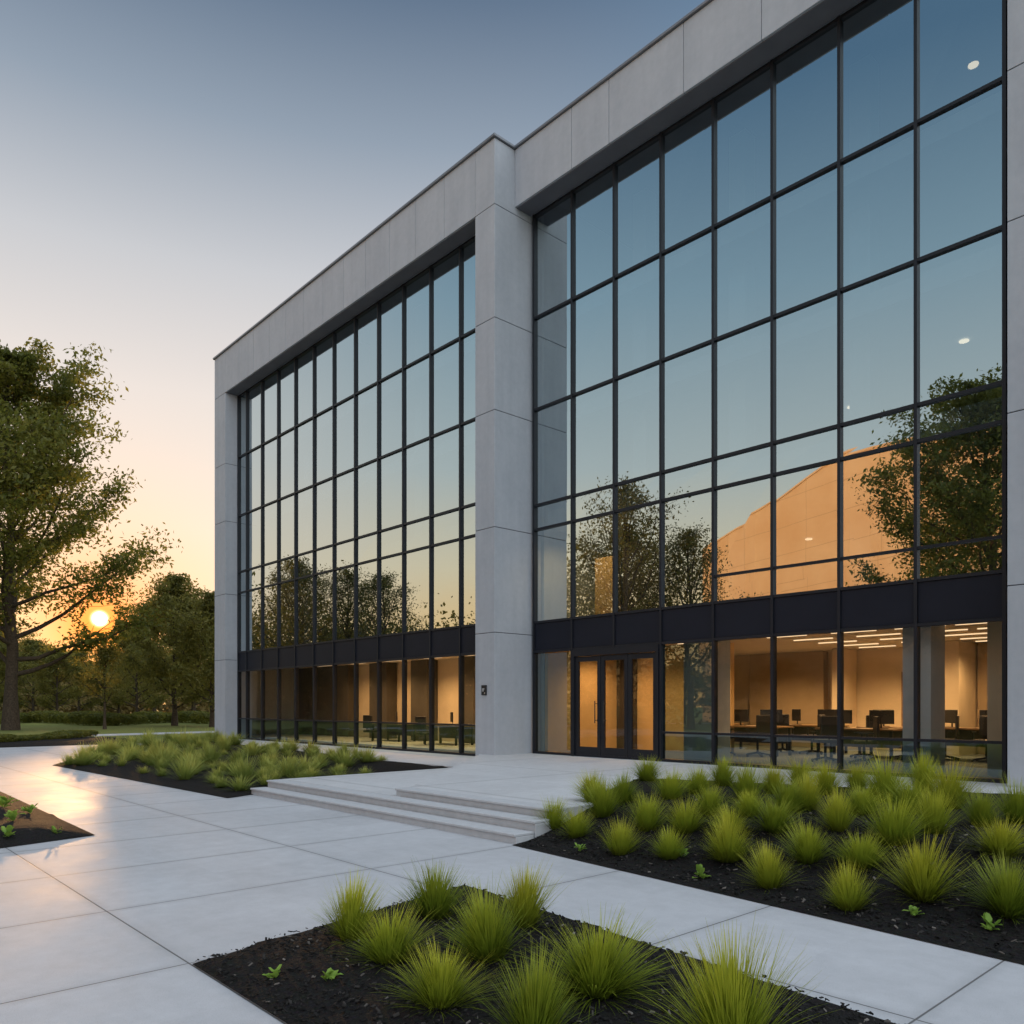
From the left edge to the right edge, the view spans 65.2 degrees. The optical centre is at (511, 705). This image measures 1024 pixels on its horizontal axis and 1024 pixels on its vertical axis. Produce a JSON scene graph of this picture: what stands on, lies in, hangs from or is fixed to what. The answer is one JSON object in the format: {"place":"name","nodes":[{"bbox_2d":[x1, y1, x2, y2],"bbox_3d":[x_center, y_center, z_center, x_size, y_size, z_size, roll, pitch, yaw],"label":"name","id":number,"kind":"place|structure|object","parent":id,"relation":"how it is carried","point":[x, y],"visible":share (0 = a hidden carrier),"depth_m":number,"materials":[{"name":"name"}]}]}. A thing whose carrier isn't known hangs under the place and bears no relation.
{"place":"outdoors","nodes":[
{"label":"outdoors","id":0,"kind":"place"},
{"bbox_2d":[0,708,214,742],"bbox_3d":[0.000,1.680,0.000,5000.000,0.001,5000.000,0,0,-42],"label":"ground","id":1,"kind":"structure","parent":0,"point":[32,728],"depth_m":58.02,"materials":[{"name":"plant"}]},
{"bbox_2d":[0,631,31,707],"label":"broadleaf tree","id":2,"kind":"object","parent":1,"relation":"on","point":[3,648],"visible":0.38,"depth_m":79.54,"materials":[{"name":"green plant"}]},
{"bbox_2d":[0,638,65,710],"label":"broadleaf tree","id":3,"kind":"object","parent":1,"relation":"on","point":[31,647],"visible":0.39,"depth_m":99.06,"materials":[{"name":"green plant"}]},
{"bbox_2d":[28,710,58,722],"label":"shrub","id":4,"kind":"object","parent":1,"relation":"on","point":[36,713],"visible":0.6,"depth_m":76.21,"materials":[{"name":"green plant"}]},
{"bbox_2d":[40,712,71,723],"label":"shrub","id":5,"kind":"object","parent":1,"relation":"on","point":[51,716],"visible":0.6,"depth_m":73.61,"materials":[{"name":"green plant"}]},
{"bbox_2d":[23,647,90,710],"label":"broadleaf tree","id":6,"kind":"object","parent":1,"relation":"on","point":[46,677],"visible":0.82,"depth_m":87.70,"materials":[{"name":"green plant"}]},
{"bbox_2d":[0,737,127,747],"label":"planting bed","id":7,"kind":"object","parent":1,"relation":"on","point":[64,742],"visible":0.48,"depth_m":33.96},
{"bbox_2d":[44,650,111,711],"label":"broadleaf tree","id":8,"kind":"object","parent":1,"relation":"on","point":[91,701],"visible":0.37,"depth_m":99.98,"materials":[{"name":"green plant"}]},
{"bbox_2d":[67,710,102,724],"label":"shrub","id":9,"kind":"object","parent":1,"relation":"on","point":[76,716],"visible":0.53,"depth_m":66.31,"materials":[{"name":"green plant"}]},
{"bbox_2d":[0,337,183,729],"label":"broadleaf tree","id":10,"kind":"object","parent":1,"relation":"on","point":[36,477],"visible":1,"depth_m":53.27,"materials":[{"name":"green plant"}]},
{"bbox_2d":[66,640,137,728],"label":"broadleaf tree","id":11,"kind":"object","parent":1,"relation":"on","point":[105,659],"visible":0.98,"depth_m":55.61,"materials":[{"name":"green plant"}]},
{"bbox_2d":[82,712,122,725],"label":"shrub","id":12,"kind":"object","parent":1,"relation":"on","point":[89,717],"visible":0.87,"depth_m":65.08,"materials":[{"name":"green plant"}]},
{"bbox_2d":[0,640,214,713],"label":"woodland","id":13,"kind":"object","parent":1,"relation":"on","point":[130,709],"visible":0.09,"depth_m":121.69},
{"bbox_2d":[89,664,142,712],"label":"broadleaf tree","id":14,"kind":"object","parent":1,"relation":"on","point":[116,704],"visible":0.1,"depth_m":104.70,"materials":[{"name":"green plant"}]},
{"bbox_2d":[100,713,137,725],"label":"shrub","id":15,"kind":"object","parent":1,"relation":"on","point":[129,719],"visible":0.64,"depth_m":66.75,"materials":[{"name":"green plant"}]},
{"bbox_2d":[99,627,176,711],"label":"broadleaf tree","id":16,"kind":"object","parent":1,"relation":"on","point":[126,647],"visible":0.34,"depth_m":79.84,"materials":[{"name":"green plant"}]},
{"bbox_2d":[108,601,187,711],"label":"broadleaf tree","id":17,"kind":"object","parent":1,"relation":"on","point":[140,699],"visible":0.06,"depth_m":93.39,"materials":[{"name":"green plant"}]},
{"bbox_2d":[132,711,165,723],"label":"shrub","id":18,"kind":"object","parent":1,"relation":"on","point":[158,716],"visible":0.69,"depth_m":73.60,"materials":[{"name":"green plant"}]},
{"bbox_2d":[111,570,214,725],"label":"broadleaf tree","id":19,"kind":"object","parent":1,"relation":"on","point":[169,596],"visible":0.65,"depth_m":64.56,"materials":[{"name":"green plant"}]},
{"bbox_2d":[156,589,214,726],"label":"broadleaf tree","id":20,"kind":"object","parent":1,"relation":"on","point":[185,626],"visible":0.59,"depth_m":60.49,"materials":[{"name":"green plant"}]},
{"bbox_2d":[178,710,204,722],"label":"shrub","id":21,"kind":"object","parent":1,"relation":"on","point":[183,715],"visible":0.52,"depth_m":75.17,"materials":[{"name":"green plant"}]},
{"bbox_2d":[189,711,214,723],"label":"shrub","id":22,"kind":"object","parent":1,"relation":"on","point":[203,717],"visible":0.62,"depth_m":71.79,"materials":[{"name":"green plant"}]},
{"bbox_2d":[88,731,214,736],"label":"path","id":23,"kind":"structure","parent":0,"point":[125,734],"depth_m":46.98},
{"bbox_2d":[0,0,704,703],"label":"sky","id":24,"kind":"structure","parent":0,"point":[173,172],"materials":[{"name":"blue"}]},
{"bbox_2d":[0,743,1023,1023],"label":"pavement","id":25,"kind":"structure","parent":0,"point":[138,903],"depth_m":6.56,"materials":[{"name":"concrete"}]},
{"bbox_2d":[0,791,93,847],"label":"planting bed","id":26,"kind":"object","parent":25,"relation":"on","point":[35,825],"visible":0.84,"depth_m":10.14,"materials":[{"name":"soil"}]},
{"bbox_2d":[53,741,447,797],"bbox_3d":[-9.093,1.487,23.566,7.400,0.314,19.350,0,0,-42],"label":"planting bed","id":27,"kind":"object","parent":25,"relation":"on","point":[128,771],"visible":0.23,"depth_m":18.59,"materials":[{"name":"soil"}]},
{"bbox_2d":[65,743,99,765],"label":"grass clump","id":28,"kind":"object","parent":27,"relation":"on","point":[82,759],"visible":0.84,"depth_m":21.31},
{"bbox_2d":[99,736,123,754],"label":"grass clump","id":29,"kind":"object","parent":27,"relation":"on","point":[112,746],"visible":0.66,"depth_m":24.58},
{"bbox_2d":[144,743,177,767],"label":"grass clump","id":30,"kind":"object","parent":27,"relation":"on","point":[159,756],"visible":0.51,"depth_m":19.79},
{"bbox_2d":[154,752,206,779],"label":"grass clump","id":31,"kind":"object","parent":27,"relation":"on","point":[185,773],"visible":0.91,"depth_m":17.00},
{"bbox_2d":[167,725,193,747],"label":"grass clump","id":32,"kind":"object","parent":27,"relation":"on","point":[182,738],"visible":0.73,"depth_m":27.20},
{"bbox_2d":[196,737,227,764],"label":"grass clump","id":33,"kind":"object","parent":27,"relation":"on","point":[211,753],"visible":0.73,"depth_m":20.62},
{"bbox_2d":[211,731,238,750],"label":"grass clump","id":34,"kind":"object","parent":27,"relation":"on","point":[225,745],"visible":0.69,"depth_m":24.88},
{"bbox_2d":[218,771,258,792],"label":"grass clump","id":35,"kind":"object","parent":27,"relation":"on","point":[240,785],"visible":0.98,"depth_m":15.10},
{"bbox_2d":[213,749,266,781],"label":"grass clump","id":36,"kind":"object","parent":27,"relation":"on","point":[242,769],"visible":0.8,"depth_m":16.16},
{"bbox_2d":[259,754,310,776],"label":"grass clump","id":37,"kind":"object","parent":27,"relation":"on","point":[290,769],"visible":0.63,"depth_m":17.17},
{"bbox_2d":[289,754,331,773],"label":"grass clump","id":38,"kind":"object","parent":27,"relation":"on","point":[305,764],"visible":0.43,"depth_m":17.85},
{"bbox_2d":[332,747,362,766],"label":"grass clump","id":39,"kind":"object","parent":27,"relation":"on","point":[345,760],"visible":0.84,"depth_m":19.08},
{"bbox_2d":[348,743,384,762],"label":"grass clump","id":40,"kind":"object","parent":27,"relation":"on","point":[368,756],"visible":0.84,"depth_m":19.56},
{"bbox_2d":[250,779,568,843],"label":"entrance steps","id":41,"kind":"structure","parent":25,"relation":"on","point":[507,820],"depth_m":11.23,"materials":[{"name":"concrete"}]},
{"bbox_2d":[193,883,895,1023],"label":"mulch","id":42,"kind":"object","parent":25,"relation":"on","point":[646,1009],"visible":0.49,"depth_m":4.63,"materials":[{"name":"soil"}]},
{"bbox_2d":[307,870,400,950],"bbox_3d":[-1.068,1.328,5.408,0.690,0.506,0.820,0,0,18],"label":"grass clump","id":43,"kind":"object","parent":42,"relation":"on","point":[351,911],"visible":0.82,"depth_m":5.32,"materials":[{"name":"plant"}]},
{"bbox_2d":[333,891,451,974],"bbox_3d":[-0.745,1.365,4.891,0.863,0.420,0.612,0,0,-56],"label":"grass clump","id":44,"kind":"object","parent":42,"relation":"on","point":[390,941],"visible":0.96,"depth_m":4.86,"materials":[{"name":"plant"}]},
{"bbox_2d":[377,857,482,919],"bbox_3d":[-0.582,1.339,5.946,0.850,0.472,0.925,0,-8,34],"label":"grass clump","id":45,"kind":"object","parent":42,"relation":"on","point":[432,898],"visible":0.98,"depth_m":5.84,"materials":[{"name":"plant"}]},
{"bbox_2d":[373,930,515,1020],"bbox_3d":[-0.353,1.375,4.149,0.758,0.395,0.662,3,-1,30],"label":"grass clump","id":46,"kind":"object","parent":42,"relation":"on","point":[441,989],"visible":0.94,"depth_m":4.14,"materials":[{"name":"plant"}]},
{"bbox_2d":[420,872,553,976],"bbox_3d":[-0.161,1.319,4.964,0.862,0.505,1.098,-7,3,27],"label":"grass clump","id":47,"kind":"object","parent":42,"relation":"on","point":[484,937],"visible":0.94,"depth_m":4.87,"materials":[{"name":"plant"}]},
{"bbox_2d":[490,853,572,930],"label":"grass clump","id":48,"kind":"object","parent":42,"relation":"on","point":[527,891],"visible":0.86,"depth_m":5.63,"materials":[{"name":"plant"}]},
{"bbox_2d":[464,935,600,1023],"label":"grass clump","id":49,"kind":"object","parent":42,"relation":"on","point":[537,1004],"visible":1,"depth_m":3.70,"materials":[{"name":"plant"}]},
{"bbox_2d":[501,900,690,1021],"bbox_3d":[0.488,1.307,4.361,1.034,0.530,1.052,3,3,24],"label":"grass clump","id":50,"kind":"object","parent":42,"relation":"on","point":[604,975],"visible":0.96,"depth_m":4.31,"materials":[{"name":"plant"}]},
{"bbox_2d":[629,911,836,1023],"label":"grass clump","id":51,"kind":"object","parent":42,"relation":"on","point":[729,1005],"visible":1,"depth_m":3.58,"materials":[{"name":"plant"}]},
{"bbox_2d":[514,779,1023,963],"bbox_3d":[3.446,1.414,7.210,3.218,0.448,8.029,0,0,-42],"label":"mulch","id":52,"kind":"object","parent":25,"relation":"on","point":[871,910],"visible":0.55,"depth_m":7.32,"materials":[{"name":"soil"}]},
{"bbox_2d":[528,795,576,828],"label":"grass clump","id":53,"kind":"object","parent":52,"relation":"on","point":[554,821],"visible":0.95,"depth_m":9.87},
{"bbox_2d":[551,806,594,840],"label":"grass clump","id":54,"kind":"object","parent":52,"relation":"on","point":[575,826],"visible":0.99,"depth_m":9.36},
{"bbox_2d":[565,768,612,800],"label":"grass clump","id":55,"kind":"object","parent":52,"relation":"on","point":[587,783],"visible":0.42,"depth_m":10.71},
{"bbox_2d":[568,770,627,819],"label":"grass clump","id":56,"kind":"object","parent":52,"relation":"on","point":[602,803],"visible":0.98,"depth_m":9.82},
{"bbox_2d":[591,814,655,855],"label":"grass clump","id":57,"kind":"object","parent":52,"relation":"on","point":[620,841],"visible":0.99,"depth_m":8.49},
{"bbox_2d":[605,768,651,805],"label":"grass clump","id":58,"kind":"object","parent":52,"relation":"on","point":[626,793],"visible":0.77,"depth_m":10.36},
{"bbox_2d":[614,787,671,831],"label":"grass clump","id":59,"kind":"object","parent":52,"relation":"on","point":[648,815],"visible":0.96,"depth_m":9.05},
{"bbox_2d":[626,752,669,781],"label":"grass clump","id":60,"kind":"object","parent":52,"relation":"on","point":[646,772],"visible":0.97,"depth_m":13.04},
{"bbox_2d":[641,822,692,859],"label":"grass clump","id":61,"kind":"object","parent":52,"relation":"on","point":[667,851],"visible":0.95,"depth_m":8.09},
{"bbox_2d":[641,765,699,799],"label":"grass clump","id":62,"kind":"object","parent":52,"relation":"on","point":[670,785],"visible":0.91,"depth_m":10.44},
{"bbox_2d":[660,793,714,833],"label":"grass clump","id":63,"kind":"object","parent":52,"relation":"on","point":[685,820],"visible":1,"depth_m":8.70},
{"bbox_2d":[679,762,720,793],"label":"grass clump","id":64,"kind":"object","parent":52,"relation":"on","point":[700,781],"visible":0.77,"depth_m":11.04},
{"bbox_2d":[686,783,737,814],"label":"grass clump","id":65,"kind":"object","parent":52,"relation":"on","point":[709,798],"visible":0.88,"depth_m":9.18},
{"bbox_2d":[697,755,741,785],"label":"grass clump","id":66,"kind":"object","parent":52,"relation":"on","point":[720,780],"visible":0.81,"depth_m":12.15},
{"bbox_2d":[696,805,763,862],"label":"grass clump","id":67,"kind":"object","parent":52,"relation":"on","point":[726,847],"visible":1,"depth_m":7.70,"materials":[{"name":"plant"}]},
{"bbox_2d":[702,800,760,834],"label":"grass clump","id":68,"kind":"object","parent":52,"relation":"on","point":[731,816],"visible":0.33,"depth_m":8.45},
{"bbox_2d":[713,757,771,798],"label":"grass clump","id":69,"kind":"object","parent":52,"relation":"on","point":[746,780],"visible":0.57,"depth_m":10.34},
{"bbox_2d":[721,786,782,816],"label":"grass clump","id":70,"kind":"object","parent":52,"relation":"on","point":[748,801],"visible":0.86,"depth_m":8.91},
{"bbox_2d":[731,838,806,893],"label":"grass clump","id":71,"kind":"object","parent":52,"relation":"on","point":[769,873],"visible":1,"depth_m":6.97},
{"bbox_2d":[753,758,797,793],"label":"grass clump","id":72,"kind":"object","parent":52,"relation":"on","point":[773,775],"visible":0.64,"depth_m":11.08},
{"bbox_2d":[740,795,813,836],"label":"grass clump","id":73,"kind":"object","parent":52,"relation":"on","point":[773,818],"visible":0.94,"depth_m":8.20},
{"bbox_2d":[759,774,818,815],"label":"grass clump","id":74,"kind":"object","parent":52,"relation":"on","point":[791,792],"visible":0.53,"depth_m":9.16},
{"bbox_2d":[781,755,817,785],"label":"grass clump","id":75,"kind":"object","parent":52,"relation":"on","point":[796,770],"visible":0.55,"depth_m":12.20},
{"bbox_2d":[780,769,827,810],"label":"grass clump","id":76,"kind":"object","parent":52,"relation":"on","point":[809,783],"visible":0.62,"depth_m":9.30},
{"bbox_2d":[773,814,845,871],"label":"grass clump","id":77,"kind":"object","parent":52,"relation":"on","point":[806,853],"visible":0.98,"depth_m":7.32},
{"bbox_2d":[806,758,855,794],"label":"grass clump","id":78,"kind":"object","parent":52,"relation":"on","point":[828,782],"visible":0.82,"depth_m":11.04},
{"bbox_2d":[802,782,866,831],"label":"grass clump","id":79,"kind":"object","parent":52,"relation":"on","point":[837,816],"visible":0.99,"depth_m":7.94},
{"bbox_2d":[810,858,879,914],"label":"grass clump","id":80,"kind":"object","parent":52,"relation":"on","point":[848,896],"visible":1,"depth_m":6.29,"materials":[{"name":"plant"}]},
{"bbox_2d":[834,758,874,789],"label":"grass clump","id":81,"kind":"object","parent":52,"relation":"on","point":[857,779],"visible":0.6,"depth_m":11.60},
{"bbox_2d":[809,827,912,868],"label":"grass clump","id":82,"kind":"object","parent":52,"relation":"on","point":[862,853],"visible":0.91,"depth_m":6.99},
{"bbox_2d":[835,781,892,815],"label":"grass clump","id":83,"kind":"object","parent":52,"relation":"on","point":[861,796],"visible":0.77,"depth_m":8.90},
{"bbox_2d":[846,748,923,802],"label":"grass clump","id":84,"kind":"object","parent":52,"relation":"on","point":[886,776],"visible":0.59,"depth_m":10.15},
{"bbox_2d":[844,787,955,846],"bbox_3d":[3.549,0.986,7.375,1.094,0.612,0.917,3,-3,26],"label":"grass clump","id":85,"kind":"object","parent":52,"relation":"on","point":[895,824],"visible":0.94,"depth_m":7.28,"materials":[{"name":"plant"}]},
{"bbox_2d":[877,771,950,813],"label":"grass clump","id":86,"kind":"object","parent":52,"relation":"on","point":[908,789],"visible":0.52,"depth_m":9.08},
{"bbox_2d":[864,828,981,904],"bbox_3d":[3.205,1.241,6.250,0.959,0.580,0.989,-6,5,-3],"label":"grass clump","id":87,"kind":"object","parent":52,"relation":"on","point":[922,875],"visible":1,"depth_m":6.24,"materials":[{"name":"plant"}]},
{"bbox_2d":[899,747,946,792],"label":"grass clump","id":88,"kind":"object","parent":52,"relation":"on","point":[921,763],"visible":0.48,"depth_m":11.22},
{"bbox_2d":[899,778,967,833],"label":"grass clump","id":89,"kind":"object","parent":52,"relation":"on","point":[942,814],"visible":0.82,"depth_m":7.66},
{"bbox_2d":[897,757,996,808],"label":"grass clump","id":90,"kind":"object","parent":52,"relation":"on","point":[959,791],"visible":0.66,"depth_m":9.50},
{"bbox_2d":[943,810,1023,859],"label":"grass clump","id":91,"kind":"object","parent":52,"relation":"on","point":[999,838],"visible":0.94,"depth_m":6.68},
{"bbox_2d":[952,782,1014,827],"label":"grass clump","id":92,"kind":"object","parent":52,"relation":"on","point":[983,807],"visible":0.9,"depth_m":8.15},
{"bbox_2d":[945,847,1023,923],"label":"grass clump","id":93,"kind":"object","parent":52,"relation":"on","point":[1007,894],"visible":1,"depth_m":5.78,"materials":[{"name":"plant"}]},
{"bbox_2d":[980,912,1001,930],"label":"seedling","id":94,"kind":"object","parent":52,"relation":"on","point":[986,917],"visible":1,"depth_m":5.66,"materials":[{"name":"green plant"}]},
{"bbox_2d":[985,768,1023,823],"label":"grass clump","id":95,"kind":"object","parent":52,"relation":"on","point":[1015,805],"visible":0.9,"depth_m":8.34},
{"bbox_2d":[213,0,1023,786],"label":"office building","id":96,"kind":"structure","parent":0,"point":[661,396],"depth_m":18.52,"materials":[{"name":"glass"}]},
{"bbox_2d":[575,655,600,754],"bbox_3d":[1.887,0.025,20.030,0.153,2.510,0.846,0,0,-42],"label":"door","id":97,"kind":"structure","parent":96,"relation":"in","point":[579,749],"depth_m":20.07,"materials":[{"name":"metal"}]},
{"bbox_2d":[601,654,627,756],"bbox_3d":[2.467,0.025,19.397,0.153,2.510,0.846,0,0,-42],"label":"door","id":98,"kind":"structure","parent":96,"relation":"in","point":[605,751],"depth_m":19.46,"materials":[{"name":"metal"}]},
{"bbox_2d":[628,652,654,757],"bbox_3d":[3.077,0.025,18.791,0.070,2.510,0.846,0,0,-42],"label":"door","id":99,"kind":"structure","parent":96,"relation":"in","point":[632,752],"depth_m":19.01,"materials":[{"name":"metal"}]},
{"bbox_2d":[744,715,769,733],"bbox_3d":[6.115,0.757,19.968,0.610,1.039,0.628,0,0,-20],"label":"office chair","id":100,"kind":"object","parent":96,"relation":"on","point":[762,724],"visible":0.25,"depth_m":19.70,"materials":[{"name":"fabric"}]},
{"bbox_2d":[730,725,792,734],"bbox_3d":[6.251,0.902,20.721,0.800,0.750,1.800,0,0,-42],"label":"office desk","id":101,"kind":"object","parent":96,"relation":"on","point":[784,730],"visible":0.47,"depth_m":20.50,"materials":[{"name":"brown wood"}]},
{"bbox_2d":[734,709,748,724],"bbox_3d":[6.029,0.317,21.127,0.180,0.420,0.540,0,0,-39],"label":"computer monitor","id":102,"kind":"object","parent":101,"relation":"on","point":[741,715],"visible":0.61,"depth_m":21.06,"materials":[{"name":"black plastic"}]},
{"bbox_2d":[789,724,848,734],"bbox_3d":[8.078,0.902,21.687,0.800,0.750,1.800,0,0,-42],"label":"office desk","id":103,"kind":"object","parent":96,"relation":"on","point":[798,730],"visible":0.17,"depth_m":22.06,"materials":[{"name":"brown wood"}]},
{"bbox_2d":[810,716,836,735],"bbox_3d":[7.096,0.757,18.155,0.610,1.039,0.628,0,0,0],"label":"office chair","id":104,"kind":"object","parent":96,"relation":"on","point":[828,725],"visible":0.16,"depth_m":17.87,"materials":[{"name":"fabric"}]},
{"bbox_2d":[815,727,902,737],"bbox_3d":[8.036,0.902,18.474,0.800,0.750,1.800,0,0,-42],"label":"office desk","id":105,"kind":"object","parent":96,"relation":"on","point":[886,733],"visible":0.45,"depth_m":18.31,"materials":[{"name":"brown wood"}]},
{"bbox_2d":[869,710,893,728],"bbox_3d":[8.415,0.317,18.220,0.540,0.420,0.180,0,0,7],"label":"computer monitor","id":106,"kind":"object","parent":105,"relation":"on","point":[886,716],"visible":0.96,"depth_m":18.19,"materials":[{"name":"black plastic"}]},
{"bbox_2d":[854,716,879,736],"bbox_3d":[7.678,0.757,17.443,0.628,1.039,0.610,0,0,13],"label":"office chair","id":107,"kind":"object","parent":96,"relation":"on","point":[876,726],"visible":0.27,"depth_m":17.26,"materials":[{"name":"fabric"}]},
{"bbox_2d":[945,727,986,739],"bbox_3d":[10.746,0.902,18.771,0.800,0.750,1.800,0,0,-42],"label":"office desk","id":108,"kind":"object","parent":96,"relation":"on","point":[965,733],"visible":0.09,"depth_m":19.02,"materials":[{"name":"brown wood"}]},
{"bbox_2d":[970,716,986,740],"bbox_3d":[10.649,0.757,17.919,0.628,1.039,0.610,0,0,-44],"label":"office chair","id":109,"kind":"object","parent":96,"relation":"on","point":[982,725],"visible":0.16,"depth_m":18.17,"materials":[{"name":"fabric"}]},
{"bbox_2d":[228,739,1022,818],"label":"plaza","id":110,"kind":"structure","parent":0,"point":[533,778],"depth_m":15.14,"materials":[{"name":"concrete"}]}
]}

